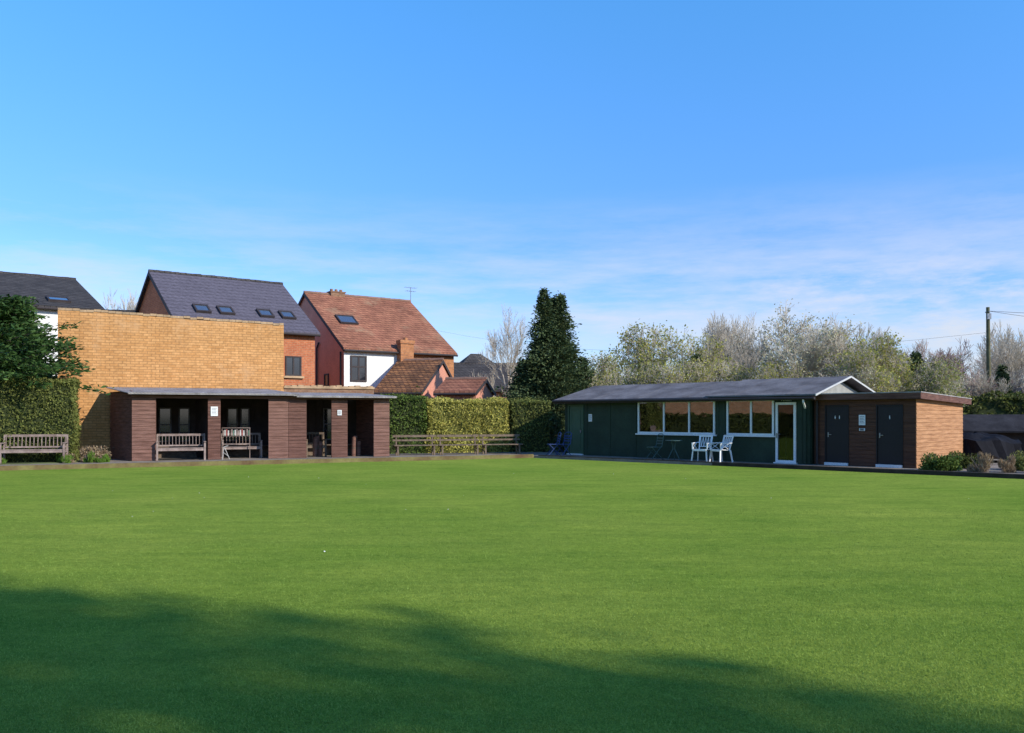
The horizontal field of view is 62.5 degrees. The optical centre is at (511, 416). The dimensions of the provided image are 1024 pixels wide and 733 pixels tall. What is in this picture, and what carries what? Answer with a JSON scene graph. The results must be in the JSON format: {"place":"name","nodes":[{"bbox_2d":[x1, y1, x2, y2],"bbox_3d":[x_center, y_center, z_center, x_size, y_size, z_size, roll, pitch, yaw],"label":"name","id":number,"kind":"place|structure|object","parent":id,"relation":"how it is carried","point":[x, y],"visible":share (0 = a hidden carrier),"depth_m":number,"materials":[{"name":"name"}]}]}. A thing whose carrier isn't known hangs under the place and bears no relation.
{"place":"outdoors","nodes":[
{"label":"outdoors","id":0,"kind":"place"},
{"bbox_2d":[0,458,79,464],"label":"grass verge","id":1,"kind":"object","parent":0,"point":[35,462],"depth_m":27.98,"materials":[{"name":"plant"}]},
{"bbox_2d":[0,434,67,463],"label":"park bench","id":2,"kind":"object","parent":1,"relation":"on","point":[63,450],"visible":0.99,"depth_m":28.09,"materials":[{"name":"brown wood"}]},
{"bbox_2d":[0,376,81,462],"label":"clipped hedge","id":3,"kind":"object","parent":1,"relation":"on","point":[34,409],"visible":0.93,"depth_m":28.49,"materials":[{"name":"green plant"}]},
{"bbox_2d":[0,294,113,394],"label":"cedar tree","id":4,"kind":"object","parent":1,"relation":"on","point":[24,346],"visible":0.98,"depth_m":28.61,"materials":[{"name":"green plant"}]},
{"bbox_2d":[59,454,73,462],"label":"grass tuft","id":5,"kind":"object","parent":1,"relation":"on","point":[66,459],"visible":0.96,"depth_m":28.13,"materials":[{"name":"green plant"}]},
{"bbox_2d":[0,271,104,375],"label":"white rendered house","id":6,"kind":"structure","parent":0,"point":[52,294],"depth_m":42.76,"materials":[{"name":"tile"}]},
{"bbox_2d":[134,269,320,385],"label":"brick house","id":7,"kind":"structure","parent":0,"point":[170,293],"depth_m":40.68,"materials":[{"name":"stone"}]},
{"bbox_2d":[285,356,301,375],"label":"window","id":8,"kind":"structure","parent":7,"relation":"in","point":[293,364],"depth_m":40.30,"materials":[{"name":"white glass"}]},
{"bbox_2d":[460,354,491,362],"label":"hipped roof house","id":9,"kind":"structure","parent":0,"point":[471,358],"depth_m":66.32,"materials":[{"name":"tile"}]},
{"bbox_2d":[454,362,516,397],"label":"dark roof house","id":10,"kind":"structure","parent":0,"point":[462,369],"depth_m":58.76,"materials":[{"name":"grey brick"}]},
{"bbox_2d":[0,458,1023,732],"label":"lawn","id":11,"kind":"structure","parent":0,"point":[558,492],"depth_m":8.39,"materials":[{"name":"green plant"}]},
{"bbox_2d":[0,450,1023,473],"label":"path","id":12,"kind":"structure","parent":0,"point":[994,468],"depth_m":30.82,"materials":[{"name":"grey concrete"}]},
{"bbox_2d":[83,451,94,462],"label":"grass tuft","id":13,"kind":"object","parent":12,"relation":"on","point":[89,458],"visible":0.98,"depth_m":28.45,"materials":[{"name":"green plant"}]},
{"bbox_2d":[79,445,111,461],"bbox_3d":[-14.318,1.259,29.064,0.869,0.622,0.905,0,0,7],"label":"heather bush","id":14,"kind":"object","parent":12,"relation":"on","point":[98,452],"visible":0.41,"depth_m":28.88,"materials":[{"name":"brown plant"}]},
{"bbox_2d":[94,454,110,462],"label":"grass tuft","id":15,"kind":"object","parent":12,"relation":"on","point":[105,458],"visible":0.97,"depth_m":28.61,"materials":[{"name":"green plant"}]},
{"bbox_2d":[58,308,283,457],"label":"brick wall","id":16,"kind":"structure","parent":12,"relation":"on","point":[129,349],"depth_m":32.38,"materials":[{"name":"yellow brick"}]},
{"bbox_2d":[156,434,205,460],"bbox_3d":[-11.837,1.081,30.163,1.660,0.941,0.632,0,0,-22],"label":"park bench","id":17,"kind":"object","parent":12,"relation":"on","point":[203,448],"visible":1,"depth_m":30.20,"materials":[{"name":"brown wood"}]},
{"bbox_2d":[222,428,249,457],"bbox_3d":[-10.203,0.975,31.170,1.000,1.150,0.090,0,0,-22],"label":"score card rack","id":18,"kind":"object","parent":12,"relation":"on","point":[236,432],"visible":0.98,"depth_m":31.16,"materials":[{"name":"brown wood"}]},
{"bbox_2d":[221,433,262,458],"bbox_3d":[-10.143,1.081,31.617,1.460,0.941,0.632,0,0,-22],"label":"park bench","id":19,"kind":"object","parent":12,"relation":"on","point":[259,443],"visible":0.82,"depth_m":31.62,"materials":[{"name":"brown wood"}]},
{"bbox_2d":[106,387,396,460],"bbox_3d":[-9.784,0.217,32.067,10.382,2.665,2.770,0,0,-22],"label":"wooden shelter","id":20,"kind":"object","parent":12,"relation":"on","point":[283,423],"visible":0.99,"depth_m":32.00,"materials":[{"name":"brown wood"}]},
{"bbox_2d":[159,408,171,441],"bbox_3d":[-13.146,0.300,31.956,0.450,1.300,0.065,0,0,-22],"label":"window","id":21,"kind":"structure","parent":20,"relation":"in","point":[165,414],"depth_m":31.97,"materials":[{"name":"grey glass"}]},
{"bbox_2d":[179,408,189,441],"bbox_3d":[-12.522,0.300,32.213,0.400,1.300,0.065,0,0,-22],"label":"window","id":22,"kind":"structure","parent":20,"relation":"in","point":[184,413],"depth_m":32.22,"materials":[{"name":"grey glass"}]},
{"bbox_2d":[227,408,237,440],"bbox_3d":[-10.906,0.300,32.878,0.400,1.300,0.065,0,0,-22],"label":"window","id":23,"kind":"structure","parent":20,"relation":"in","point":[232,413],"depth_m":32.89,"materials":[{"name":"grey glass"}]},
{"bbox_2d":[240,408,249,440],"bbox_3d":[-10.467,0.300,33.059,0.350,1.300,0.065,0,0,-22],"label":"window","id":24,"kind":"structure","parent":20,"relation":"in","point":[244,412],"depth_m":33.06,"materials":[{"name":"grey glass"}]},
{"bbox_2d":[323,408,330,439],"bbox_3d":[-7.485,0.300,34.288,0.400,1.300,0.065,0,0,-22],"label":"window","id":25,"kind":"structure","parent":20,"relation":"in","point":[326,411],"depth_m":34.27,"materials":[{"name":"grey glass"}]},
{"bbox_2d":[0,454,533,470],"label":"timber kerb","id":26,"kind":"structure","parent":12,"relation":"on","point":[149,464],"depth_m":28.85,"materials":[{"name":"brown wood"}]},
{"bbox_2d":[307,432,326,456],"bbox_3d":[-7.692,1.081,32.952,0.810,0.941,0.632,0,0,-22],"label":"park bench","id":27,"kind":"object","parent":12,"relation":"on","point":[324,447],"visible":0.56,"depth_m":33.06,"materials":[{"name":"brown wood"}]},
{"bbox_2d":[313,436,322,456],"bbox_3d":[-7.579,1.144,32.829,0.389,0.818,0.382,0,0,-22],"label":"rolled mat","id":28,"kind":"object","parent":12,"relation":"on","point":[317,451],"visible":1,"depth_m":32.70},
{"bbox_2d":[284,385,374,393],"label":"brick wall","id":29,"kind":"structure","parent":12,"relation":"on","point":[329,389],"depth_m":34.83,"materials":[{"name":"yellow brick"}]},
{"bbox_2d":[351,435,360,455],"bbox_3d":[-6.192,1.144,33.401,0.389,0.818,0.382,0,0,-22],"label":"rolled mat","id":30,"kind":"object","parent":12,"relation":"on","point":[356,448],"visible":0.99,"depth_m":33.30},
{"bbox_2d":[380,393,427,453],"bbox_3d":[-4.718,0.284,36.190,2.054,2.621,1.830,0,0,-18],"label":"clipped hedge","id":31,"kind":"object","parent":12,"relation":"on","point":[408,414],"visible":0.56,"depth_m":35.58,"materials":[{"name":"green plant"}]},
{"bbox_2d":[392,435,437,455],"bbox_3d":[-3.909,1.140,34.050,1.780,0.827,0.520,0,0,-18],"label":"board bench","id":32,"kind":"object","parent":12,"relation":"on","point":[431,440],"visible":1,"depth_m":34.08,"materials":[{"name":"wood"}]},
{"bbox_2d":[437,434,480,454],"bbox_3d":[-2.184,1.140,34.637,1.780,0.827,0.520,0,0,-18],"label":"board bench","id":33,"kind":"object","parent":12,"relation":"on","point":[471,435],"visible":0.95,"depth_m":34.68,"materials":[{"name":"wood"}]},
{"bbox_2d":[423,396,510,452],"bbox_3d":[-2.073,0.321,37.015,4.000,2.528,1.868,0,0,-18],"label":"variegated hedge","id":34,"kind":"object","parent":12,"relation":"on","point":[448,416],"visible":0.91,"depth_m":36.39,"materials":[{"name":"green plant"}]},
{"bbox_2d":[479,434,522,453],"bbox_3d":[-0.459,1.140,35.223,1.780,0.827,0.520,0,0,-19],"label":"board bench","id":35,"kind":"object","parent":12,"relation":"on","point":[493,435],"visible":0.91,"depth_m":35.24,"materials":[{"name":"wood"}]},
{"bbox_2d":[507,397,552,451],"bbox_3d":[0.741,0.330,37.679,2.195,2.524,1.825,0,0,-7],"label":"clipped hedge","id":36,"kind":"object","parent":12,"relation":"on","point":[528,418],"visible":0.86,"depth_m":37.05,"materials":[{"name":"green plant"}]},
{"bbox_2d":[540,408,564,451],"bbox_3d":[1.824,0.655,37.362,1.246,2.179,1.335,0,0,41],"label":"dark shrub","id":37,"kind":"object","parent":12,"relation":"on","point":[555,429],"visible":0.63,"depth_m":37.19,"materials":[{"name":"green plant"}]},
{"bbox_2d":[546,432,560,454],"bbox_3d":[1.677,1.083,33.905,0.556,0.956,0.430,0,0,-10],"label":"folding chair","id":38,"kind":"object","parent":12,"relation":"on","point":[553,449],"visible":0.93,"depth_m":33.74,"materials":[{"name":"blue metal"}]},
{"bbox_2d":[556,432,571,455],"bbox_3d":[2.071,1.083,33.767,0.556,0.956,0.430,0,0,-39],"label":"folding chair","id":39,"kind":"object","parent":12,"relation":"on","point":[563,444],"visible":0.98,"depth_m":33.81,"materials":[{"name":"blue metal"}]},
{"bbox_2d":[646,433,663,459],"bbox_3d":[5.175,1.083,30.560,0.556,0.956,0.430,0,0,-22],"label":"folding chair","id":40,"kind":"object","parent":12,"relation":"on","point":[656,445],"visible":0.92,"depth_m":30.55,"materials":[{"name":"green metal"}]},
{"bbox_2d":[665,440,681,459],"bbox_3d":[5.750,1.194,29.950,0.600,0.727,0.600,0,0,-45],"label":"bistro table","id":41,"kind":"object","parent":12,"relation":"on","point":[674,448],"visible":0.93,"depth_m":29.89,"materials":[{"name":"green metal"}]},
{"bbox_2d":[691,435,713,461],"bbox_3d":[6.599,1.098,29.176,0.600,0.916,0.634,0,0,37],"label":"plastic chair","id":42,"kind":"object","parent":12,"relation":"on","point":[703,442],"visible":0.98,"depth_m":29.25,"materials":[{"name":"white plastic"}]},
{"bbox_2d":[552,376,874,464],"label":"green pavilion","id":43,"kind":"structure","parent":12,"relation":"on","point":[754,417],"depth_m":30.64,"materials":[{"name":"paint"}]},
{"bbox_2d":[568,404,583,453],"bbox_3d":[2.609,0.500,34.472,0.080,2.000,0.830,0,0,-45],"label":"door","id":44,"kind":"structure","parent":43,"relation":"in","point":[576,411],"depth_m":34.45,"materials":[{"name":"green paint"}]},
{"bbox_2d":[638,401,714,434],"bbox_3d":[6.005,0.015,31.032,0.060,1.230,3.360,0,0,-45],"label":"window","id":45,"kind":"structure","parent":43,"relation":"in","point":[653,417],"depth_m":30.96,"materials":[{"name":"clear glass"}]},
{"bbox_2d":[726,401,773,435],"bbox_3d":[8.153,0.015,28.873,0.060,1.230,1.790,0,0,-45],"label":"window","id":46,"kind":"structure","parent":43,"relation":"in","point":[742,417],"depth_m":28.83,"materials":[{"name":"glass"}]},
{"bbox_2d":[775,402,795,462],"bbox_3d":[9.063,0.520,27.928,0.105,2.000,0.720,0,0,-45],"label":"glazed door","id":47,"kind":"structure","parent":43,"relation":"in","point":[776,403],"depth_m":27.90,"materials":[{"name":"white paint"}]},
{"bbox_2d":[709,435,733,461],"bbox_3d":[7.179,1.098,28.863,0.634,0.916,0.600,0,0,-25],"label":"plastic chair","id":48,"kind":"object","parent":12,"relation":"on","point":[725,443],"visible":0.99,"depth_m":28.89,"materials":[{"name":"white plastic"}]},
{"bbox_2d":[538,455,1023,478],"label":"timber kerb","id":49,"kind":"structure","parent":12,"relation":"on","point":[924,472],"depth_m":25.20,"materials":[{"name":"brown wood"}]},
{"bbox_2d":[778,433,787,459],"bbox_3d":[9.174,1.055,29.578,0.600,0.950,0.800,0,0,-45],"label":"side table","id":50,"kind":"object","parent":12,"relation":"on","point":[779,445],"visible":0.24,"depth_m":29.15,"materials":[{"name":"green plastic"}]},
{"bbox_2d":[811,391,971,467],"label":"timber toilet block","id":51,"kind":"structure","parent":12,"relation":"on","point":[893,429],"depth_m":26.35,"materials":[{"name":"wood"}]},
{"bbox_2d":[826,406,847,462],"bbox_3d":[10.407,0.565,26.997,0.074,1.810,0.720,0,0,-45],"label":"door","id":52,"kind":"structure","parent":51,"relation":"in","point":[836,416],"depth_m":26.99,"materials":[{"name":"paint"}]},
{"bbox_2d":[877,406,901,464],"bbox_3d":[11.571,0.565,25.827,0.074,1.810,0.740,0,0,-45],"label":"door","id":53,"kind":"structure","parent":51,"relation":"in","point":[889,418],"depth_m":25.83,"materials":[{"name":"paint"}]},
{"bbox_2d":[918,451,963,470],"bbox_3d":[12.343,1.273,24.277,1.214,0.593,0.932,0,0,-15],"label":"round bush","id":54,"kind":"object","parent":12,"relation":"on","point":[948,462],"visible":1,"depth_m":24.10,"materials":[{"name":"green plant"}]},
{"bbox_2d":[949,450,989,467],"bbox_3d":[13.706,1.294,25.477,1.387,0.556,1.047,0,0,22],"label":"round bush","id":55,"kind":"object","parent":12,"relation":"on","point":[966,461],"visible":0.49,"depth_m":25.23,"materials":[{"name":"green plant"}]},
{"bbox_2d":[966,452,993,471],"bbox_3d":[13.194,1.282,23.687,0.536,0.652,0.736,0,0,-41],"label":"dry plant","id":56,"kind":"object","parent":12,"relation":"on","point":[983,465],"visible":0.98,"depth_m":23.57,"materials":[{"name":"brown plant"}]},
{"bbox_2d":[963,432,1022,459],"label":"covered equipment","id":57,"kind":"object","parent":12,"relation":"on","point":[1003,447],"visible":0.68,"depth_m":28.26,"materials":[{"name":"black plastic"}]},
{"bbox_2d":[997,454,1016,472],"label":"dry plant","id":58,"kind":"object","parent":12,"relation":"on","point":[1008,466],"visible":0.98,"depth_m":23.41,"materials":[{"name":"brown plant"}]},
{"bbox_2d":[1002,450,1023,470],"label":"round bush","id":59,"kind":"object","parent":12,"relation":"on","point":[1019,464],"visible":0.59,"depth_m":24.24,"materials":[{"name":"green plant"}]},
{"bbox_2d":[0,0,1023,391],"label":"sky","id":60,"kind":"structure","parent":0,"point":[680,163],"materials":[{"name":"blue"}]},
{"label":"ground","id":61,"kind":"structure","parent":0,"visible":0},
{"bbox_2d":[15,320,57,378],"bbox_3d":[-20.211,-1.076,33.386,4.786,5.561,4.683,0,0,42],"label":"cedar tree","id":62,"kind":"object","parent":61,"relation":"on","point":[50,376],"visible":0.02,"depth_m":33.24,"materials":[{"name":"green plant"}]},
{"bbox_2d":[105,309,134,311],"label":"dark house","id":63,"kind":"structure","parent":61,"relation":"on","point":[121,310],"depth_m":61.56,"materials":[{"name":"grey brick"}]},
{"bbox_2d":[102,288,138,309],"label":"bare tree","id":64,"kind":"object","parent":61,"relation":"on","point":[132,302],"visible":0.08,"depth_m":63.54,"materials":[{"name":"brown plant"}]},
{"bbox_2d":[298,287,457,387],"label":"clay tiled house","id":65,"kind":"structure","parent":61,"relation":"on","point":[363,341],"depth_m":47.87,"materials":[{"name":"red tile"}]},
{"bbox_2d":[324,373,328,385],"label":"window","id":66,"kind":"structure","parent":65,"relation":"in","point":[326,376],"depth_m":46.97,"materials":[{"name":"black glass"}]},
{"bbox_2d":[350,355,366,381],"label":"window","id":67,"kind":"structure","parent":65,"relation":"in","point":[358,364],"depth_m":45.48,"materials":[{"name":"grey glass"}]},
{"bbox_2d":[374,358,451,398],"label":"brick outbuilding","id":68,"kind":"structure","parent":61,"relation":"on","point":[426,376],"depth_m":44.57,"materials":[{"name":"brown ceramic"}]},
{"bbox_2d":[433,377,495,401],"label":"outbuilding","id":69,"kind":"structure","parent":61,"relation":"on","point":[460,388],"depth_m":41.88,"materials":[{"name":"red tile"}]},
{"bbox_2d":[472,303,529,395],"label":"bare tree","id":70,"kind":"object","parent":61,"relation":"on","point":[495,347],"visible":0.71,"depth_m":49.42,"materials":[{"name":"grey plant"}]},
{"bbox_2d":[494,287,602,443],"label":"conifer tree","id":71,"kind":"object","parent":61,"relation":"on","point":[553,365],"visible":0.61,"depth_m":41.32,"materials":[{"name":"green plant"}]},
{"bbox_2d":[585,369,625,387],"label":"leafy tree","id":72,"kind":"object","parent":61,"relation":"on","point":[599,383],"visible":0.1,"depth_m":42.70,"materials":[{"name":"green plant"}]},
{"bbox_2d":[586,350,640,385],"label":"leafy tree","id":73,"kind":"object","parent":61,"relation":"on","point":[601,368],"visible":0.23,"depth_m":44.53,"materials":[{"name":"green plant"}]},
{"bbox_2d":[602,358,664,384],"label":"leafy tree","id":74,"kind":"object","parent":61,"relation":"on","point":[649,366],"visible":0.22,"depth_m":42.23,"materials":[{"name":"green plant"}]},
{"bbox_2d":[601,320,695,384],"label":"leafy tree","id":75,"kind":"object","parent":61,"relation":"on","point":[643,349],"visible":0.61,"depth_m":46.37,"materials":[{"name":"green plant"}]},
{"bbox_2d":[629,358,709,384],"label":"leafy tree","id":76,"kind":"object","parent":61,"relation":"on","point":[668,376],"visible":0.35,"depth_m":41.09,"materials":[{"name":"green plant"}]},
{"bbox_2d":[655,332,734,381],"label":"leafy tree","id":77,"kind":"object","parent":61,"relation":"on","point":[705,352],"visible":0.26,"depth_m":44.03,"materials":[{"name":"green plant"}]},
{"bbox_2d":[685,353,705,382],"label":"conifer tree","id":78,"kind":"object","parent":61,"relation":"on","point":[696,356],"visible":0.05,"depth_m":43.06,"materials":[{"name":"green plant"}]},
{"bbox_2d":[678,356,742,382],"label":"leafy tree","id":79,"kind":"object","parent":61,"relation":"on","point":[702,376],"visible":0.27,"depth_m":41.82,"materials":[{"name":"green plant"}]},
{"bbox_2d":[696,314,743,379],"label":"bare tree","id":80,"kind":"object","parent":61,"relation":"on","point":[714,333],"visible":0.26,"depth_m":47.47,"materials":[{"name":"brown plant"}]},
{"bbox_2d":[698,313,760,376],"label":"bare tree","id":81,"kind":"object","parent":61,"relation":"on","point":[710,327],"visible":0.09,"depth_m":49.59,"materials":[{"name":"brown plant"}]},
{"bbox_2d":[708,328,762,380],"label":"bare tree","id":82,"kind":"object","parent":61,"relation":"on","point":[747,364],"visible":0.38,"depth_m":44.06,"materials":[{"name":"grey plant"}]},
{"bbox_2d":[715,363,776,381],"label":"leafy tree","id":83,"kind":"object","parent":61,"relation":"on","point":[737,378],"visible":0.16,"depth_m":41.71,"materials":[{"name":"green plant"}]},
{"bbox_2d":[715,313,780,377],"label":"bare tree","id":84,"kind":"object","parent":61,"relation":"on","point":[749,337],"visible":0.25,"depth_m":46.74,"materials":[{"name":"grey plant"}]},
{"bbox_2d":[731,358,817,378],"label":"leafy tree","id":85,"kind":"object","parent":61,"relation":"on","point":[761,374],"visible":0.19,"depth_m":41.02,"materials":[{"name":"green plant"}]},
{"bbox_2d":[754,325,839,378],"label":"catkin tree","id":86,"kind":"object","parent":61,"relation":"on","point":[804,362],"visible":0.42,"depth_m":42.02,"materials":[{"name":"green plant"}]},
{"bbox_2d":[731,298,865,376],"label":"catkin tree","id":87,"kind":"object","parent":61,"relation":"on","point":[781,331],"visible":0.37,"depth_m":44.90,"materials":[{"name":"brown plant"}]},
{"bbox_2d":[791,315,868,377],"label":"bare tree","id":88,"kind":"object","parent":61,"relation":"on","point":[841,350],"visible":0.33,"depth_m":42.19,"materials":[{"name":"grey plant"}]},
{"bbox_2d":[809,359,904,391],"bbox_3d":[15.908,-0.508,39.437,4.204,4.453,3.907,0,0,37],"label":"leafy tree","id":89,"kind":"object","parent":61,"relation":"on","point":[860,377],"visible":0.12,"depth_m":38.91,"materials":[{"name":"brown plant"}]},
{"bbox_2d":[817,344,900,391],"bbox_3d":[16.337,-0.880,39.767,3.858,5.172,5.192,0,0,28],"label":"leafy tree","id":90,"kind":"object","parent":61,"relation":"on","point":[868,356],"visible":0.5,"depth_m":39.49,"materials":[{"name":"green plant"}]},
{"bbox_2d":[837,322,905,370],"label":"bare tree","id":91,"kind":"object","parent":61,"relation":"on","point":[878,332],"visible":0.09,"depth_m":43.91,"materials":[{"name":"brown plant"}]},
{"bbox_2d":[840,330,927,391],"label":"leafy tree","id":92,"kind":"object","parent":61,"relation":"on","point":[892,357],"visible":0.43,"depth_m":40.60,"materials":[{"name":"green plant"}]},
{"bbox_2d":[907,351,925,391],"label":"conifer tree","id":93,"kind":"object","parent":61,"relation":"on","point":[916,354],"visible":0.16,"depth_m":42.81,"materials":[{"name":"green plant"}]},
{"bbox_2d":[897,340,945,378],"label":"bare tree","id":94,"kind":"object","parent":61,"relation":"on","point":[914,348],"visible":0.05,"depth_m":45.95,"materials":[{"name":"plant"}]},
{"bbox_2d":[891,341,970,390],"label":"bare tree","id":95,"kind":"object","parent":61,"relation":"on","point":[946,355],"visible":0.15,"depth_m":46.51,"materials":[{"name":"brown plant"}]},
{"bbox_2d":[901,340,967,390],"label":"bare tree","id":96,"kind":"object","parent":61,"relation":"on","point":[930,355],"visible":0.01,"depth_m":50.76,"materials":[{"name":"brown plant"}]},
{"bbox_2d":[894,353,974,408],"bbox_3d":[19.850,-0.627,40.136,2.776,4.688,4.581,0,0,-9],"label":"leafy tree","id":97,"kind":"object","parent":61,"relation":"on","point":[932,375],"visible":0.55,"depth_m":39.28,"materials":[{"name":"green plant"}]},
{"bbox_2d":[910,362,974,395],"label":"leafy tree","id":98,"kind":"object","parent":61,"relation":"on","point":[959,385],"visible":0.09,"depth_m":41.41,"materials":[{"name":"green plant"}]},
{"bbox_2d":[928,336,1012,380],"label":"bare tree","id":99,"kind":"object","parent":61,"relation":"on","point":[957,354],"visible":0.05,"depth_m":51.51,"materials":[{"name":"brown plant"}]},
{"bbox_2d":[960,366,997,396],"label":"leafy tree","id":100,"kind":"object","parent":61,"relation":"on","point":[977,379],"visible":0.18,"depth_m":42.72,"materials":[{"name":"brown plant"}]},
{"bbox_2d":[934,390,1023,413],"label":"clipped hedge","id":101,"kind":"object","parent":61,"relation":"on","point":[1008,403],"visible":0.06,"depth_m":38.79,"materials":[{"name":"green plant"}]},
{"bbox_2d":[955,343,1023,393],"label":"bare tree","id":102,"kind":"object","parent":61,"relation":"on","point":[981,364],"visible":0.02,"depth_m":51.24,"materials":[{"name":"brown plant"}]},
{"bbox_2d":[962,329,1023,389],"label":"bare tree","id":103,"kind":"object","parent":61,"relation":"on","point":[1009,358],"visible":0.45,"depth_m":46.11,"materials":[{"name":"grey plant"}]},
{"bbox_2d":[962,370,1023,397],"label":"leafy tree","id":104,"kind":"object","parent":61,"relation":"on","point":[986,382],"visible":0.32,"depth_m":40.67,"materials":[{"name":"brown plant"}]},
{"bbox_2d":[962,414,1023,458],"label":"shed","id":105,"kind":"structure","parent":61,"relation":"on","point":[1011,426],"depth_m":31.41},
{"bbox_2d":[978,322,1023,392],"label":"bare tree","id":106,"kind":"object","parent":61,"relation":"on","point":[1007,350],"visible":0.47,"depth_m":47.47,"materials":[{"name":"grey plant"}]},
{"bbox_2d":[992,364,1013,393],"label":"conifer tree","id":107,"kind":"object","parent":61,"relation":"on","point":[1001,371],"visible":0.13,"depth_m":43.85,"materials":[{"name":"green plant"}]},
{"bbox_2d":[992,370,1023,393],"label":"leafy tree","id":108,"kind":"object","parent":61,"relation":"on","point":[1019,389],"visible":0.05,"depth_m":44.41,"materials":[{"name":"grey plant"}]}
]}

